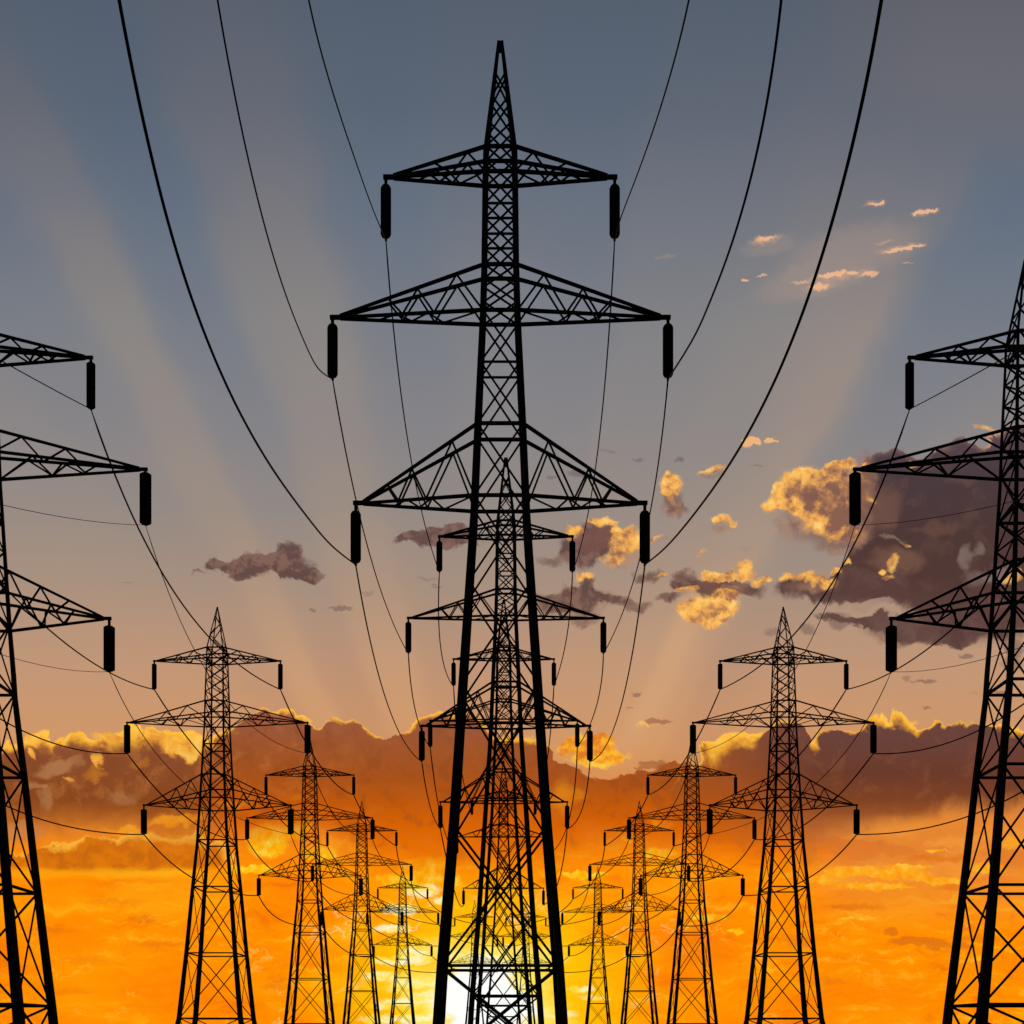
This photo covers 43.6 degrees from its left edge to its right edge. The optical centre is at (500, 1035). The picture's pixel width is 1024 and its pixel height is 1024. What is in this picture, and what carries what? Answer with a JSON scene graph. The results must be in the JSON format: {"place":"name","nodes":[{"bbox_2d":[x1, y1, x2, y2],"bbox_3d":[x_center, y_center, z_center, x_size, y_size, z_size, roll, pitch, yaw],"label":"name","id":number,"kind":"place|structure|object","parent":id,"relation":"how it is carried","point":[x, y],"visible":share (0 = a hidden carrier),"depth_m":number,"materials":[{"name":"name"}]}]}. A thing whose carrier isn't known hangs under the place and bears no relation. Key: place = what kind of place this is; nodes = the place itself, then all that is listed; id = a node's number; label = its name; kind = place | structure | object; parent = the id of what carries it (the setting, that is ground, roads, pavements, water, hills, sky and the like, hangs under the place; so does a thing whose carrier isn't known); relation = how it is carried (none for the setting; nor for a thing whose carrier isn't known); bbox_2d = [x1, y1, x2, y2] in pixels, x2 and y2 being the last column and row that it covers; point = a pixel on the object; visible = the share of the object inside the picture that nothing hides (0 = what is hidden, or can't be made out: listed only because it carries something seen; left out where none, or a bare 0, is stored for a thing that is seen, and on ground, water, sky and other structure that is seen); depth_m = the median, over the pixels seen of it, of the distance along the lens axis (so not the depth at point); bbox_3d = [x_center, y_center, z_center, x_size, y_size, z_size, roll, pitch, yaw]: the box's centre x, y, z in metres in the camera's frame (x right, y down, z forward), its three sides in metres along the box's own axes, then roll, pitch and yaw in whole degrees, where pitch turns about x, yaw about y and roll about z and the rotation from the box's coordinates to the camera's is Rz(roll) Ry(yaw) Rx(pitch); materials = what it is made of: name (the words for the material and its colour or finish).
{"place":"outdoors","nodes":[
{"label":"outdoors","id":0,"kind":"place"},
{"bbox_2d":[0,0,1023,1023],"label":"sky","id":1,"kind":"structure","parent":0,"point":[924,252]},
{"bbox_3d":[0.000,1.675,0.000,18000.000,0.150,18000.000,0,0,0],"label":"ground","id":2,"kind":"structure","parent":0,"visible":0},
{"bbox_2d":[0,333,151,1023],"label":"lattice pylon","id":3,"kind":"object","parent":2,"relation":"on","point":[17,1005],"visible":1,"depth_m":81.82,"materials":[{"name":"metal"}]},
{"bbox_2d":[124,607,310,1023],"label":"lattice pylon","id":4,"kind":"object","parent":2,"relation":"on","point":[239,890],"visible":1,"depth_m":147.96,"materials":[{"name":"metal"}]},
{"bbox_2d":[0,718,430,945],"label":"power cable","id":5,"kind":"object","parent":4,"relation":"hanging from","point":[184,815],"visible":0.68,"depth_m":164.85,"materials":[{"name":"black metal"}]},
{"bbox_2d":[6,806,435,972],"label":"power cable","id":6,"kind":"object","parent":4,"relation":"hanging from","point":[191,877],"visible":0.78,"depth_m":162.70,"materials":[{"name":"black metal"}]},
{"bbox_2d":[9,591,437,924],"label":"power cable","id":7,"kind":"object","parent":4,"relation":"hanging from","point":[17,600],"visible":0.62,"depth_m":153.65,"materials":[{"name":"black metal"}]},
{"bbox_2d":[0,360,490,925],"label":"power cable","id":8,"kind":"object","parent":4,"relation":"hanging from","point":[198,624],"visible":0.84,"depth_m":112.62,"materials":[{"name":"black metal"}]},
{"bbox_2d":[0,654,492,972],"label":"power cable","id":9,"kind":"object","parent":4,"relation":"hanging from","point":[233,815],"visible":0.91,"depth_m":127.21,"materials":[{"name":"black metal"}]},
{"bbox_2d":[0,504,499,946],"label":"power cable","id":10,"kind":"object","parent":4,"relation":"hanging from","point":[238,713],"visible":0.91,"depth_m":114.99,"materials":[{"name":"black metal"}]},
{"bbox_2d":[245,743,374,1023],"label":"lattice pylon","id":11,"kind":"object","parent":2,"relation":"on","point":[321,913],"visible":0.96,"depth_m":212.97,"materials":[{"name":"metal"}]},
{"bbox_2d":[311,801,412,1023],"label":"lattice pylon","id":12,"kind":"object","parent":2,"relation":"on","point":[351,968],"visible":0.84,"depth_m":270.86,"materials":[{"name":"metal"}]},
{"bbox_2d":[366,866,438,1023],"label":"lattice pylon","id":13,"kind":"object","parent":2,"relation":"on","point":[393,1005],"visible":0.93,"depth_m":376.15,"materials":[{"name":"metal"}]},
{"bbox_2d":[451,900,503,1023],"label":"lattice pylon","id":14,"kind":"object","parent":2,"relation":"on","point":[467,1008],"visible":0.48,"depth_m":469.17,"materials":[{"name":"metal"}]},
{"bbox_2d":[327,40,672,1023],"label":"lattice pylon","id":15,"kind":"object","parent":2,"relation":"on","point":[515,280],"visible":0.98,"depth_m":63.61,"materials":[{"name":"metal"}]},
{"bbox_2d":[117,0,463,906],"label":"power cable","id":16,"kind":"object","parent":15,"relation":"hanging from","point":[213,352],"visible":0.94,"depth_m":30.39,"materials":[{"name":"black metal"}]},
{"bbox_2d":[217,0,446,837],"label":"power cable","id":17,"kind":"object","parent":15,"relation":"hanging from","point":[311,356],"visible":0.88,"depth_m":53.56,"materials":[{"name":"black metal"}]},
{"bbox_2d":[308,0,471,814],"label":"power cable","id":18,"kind":"object","parent":15,"relation":"hanging from","point":[393,329],"visible":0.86,"depth_m":68.22,"materials":[{"name":"black metal"}]},
{"bbox_2d":[535,0,689,814],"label":"power cable","id":19,"kind":"object","parent":15,"relation":"hanging from","point":[609,329],"visible":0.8,"depth_m":68.16,"materials":[{"name":"black metal"}]},
{"bbox_2d":[554,0,782,849],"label":"power cable","id":20,"kind":"object","parent":15,"relation":"hanging from","point":[761,129],"visible":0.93,"depth_m":48.75,"materials":[{"name":"black metal"}]},
{"bbox_2d":[543,0,882,905],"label":"power cable","id":21,"kind":"object","parent":15,"relation":"hanging from","point":[787,348],"visible":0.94,"depth_m":30.47,"materials":[{"name":"black metal"}]},
{"bbox_2d":[457,761,544,1023],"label":"lattice pylon","id":22,"kind":"object","parent":2,"relation":"on","point":[507,837],"visible":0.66,"depth_m":230.88,"materials":[{"name":"metal"}]},
{"bbox_2d":[428,600,579,1023],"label":"lattice pylon","id":23,"kind":"object","parent":2,"relation":"on","point":[491,796],"visible":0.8,"depth_m":145.45,"materials":[{"name":"metal"}]},
{"bbox_2d":[405,457,605,1023],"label":"lattice pylon","id":24,"kind":"object","parent":2,"relation":"on","point":[537,996],"visible":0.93,"depth_m":109.64,"materials":[{"name":"metal"}]},
{"bbox_2d":[496,902,549,1023],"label":"lattice pylon","id":25,"kind":"object","parent":2,"relation":"on","point":[520,989],"visible":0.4,"depth_m":469.38,"materials":[{"name":"metal"}]},
{"bbox_2d":[561,867,634,1023],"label":"lattice pylon","id":26,"kind":"object","parent":2,"relation":"on","point":[606,1003],"visible":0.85,"depth_m":376.18,"materials":[{"name":"metal"}]},
{"bbox_2d":[588,801,689,1023],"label":"lattice pylon","id":27,"kind":"object","parent":2,"relation":"on","point":[629,956],"visible":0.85,"depth_m":270.87,"materials":[{"name":"metal"}]},
{"bbox_2d":[627,746,756,1023],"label":"lattice pylon","id":28,"kind":"object","parent":2,"relation":"on","point":[701,932],"visible":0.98,"depth_m":212.96,"materials":[{"name":"metal"}]},
{"bbox_2d":[690,607,876,1023],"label":"lattice pylon","id":29,"kind":"object","parent":2,"relation":"on","point":[856,831],"visible":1,"depth_m":147.96,"materials":[{"name":"metal"}]},
{"bbox_2d":[507,646,1023,972],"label":"power cable","id":30,"kind":"object","parent":29,"relation":"hanging from","point":[778,809],"visible":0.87,"depth_m":123.62,"materials":[{"name":"black metal"}]},
{"bbox_2d":[509,346,1023,925],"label":"power cable","id":31,"kind":"object","parent":29,"relation":"hanging from","point":[811,612],"visible":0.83,"depth_m":111.08,"materials":[{"name":"black metal"}]},
{"bbox_2d":[512,498,1023,945],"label":"power cable","id":32,"kind":"object","parent":29,"relation":"hanging from","point":[775,697],"visible":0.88,"depth_m":109.09,"materials":[{"name":"black metal"}]},
{"bbox_2d":[561,556,1023,924],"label":"power cable","id":33,"kind":"object","parent":29,"relation":"hanging from","point":[811,739],"visible":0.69,"depth_m":157.27,"materials":[{"name":"black metal"}]},
{"bbox_2d":[562,703,1023,946],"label":"power cable","id":34,"kind":"object","parent":29,"relation":"hanging from","point":[825,808],"visible":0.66,"depth_m":159.22,"materials":[{"name":"black metal"}]},
{"bbox_2d":[565,792,1021,972],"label":"power cable","id":35,"kind":"object","parent":29,"relation":"hanging from","point":[816,872],"visible":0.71,"depth_m":161.40,"materials":[{"name":"black metal"}]},
{"bbox_2d":[849,260,1023,1023],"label":"lattice pylon","id":36,"kind":"object","parent":2,"relation":"on","point":[982,1005],"visible":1,"depth_m":81.64,"materials":[{"name":"metal"}]}
]}

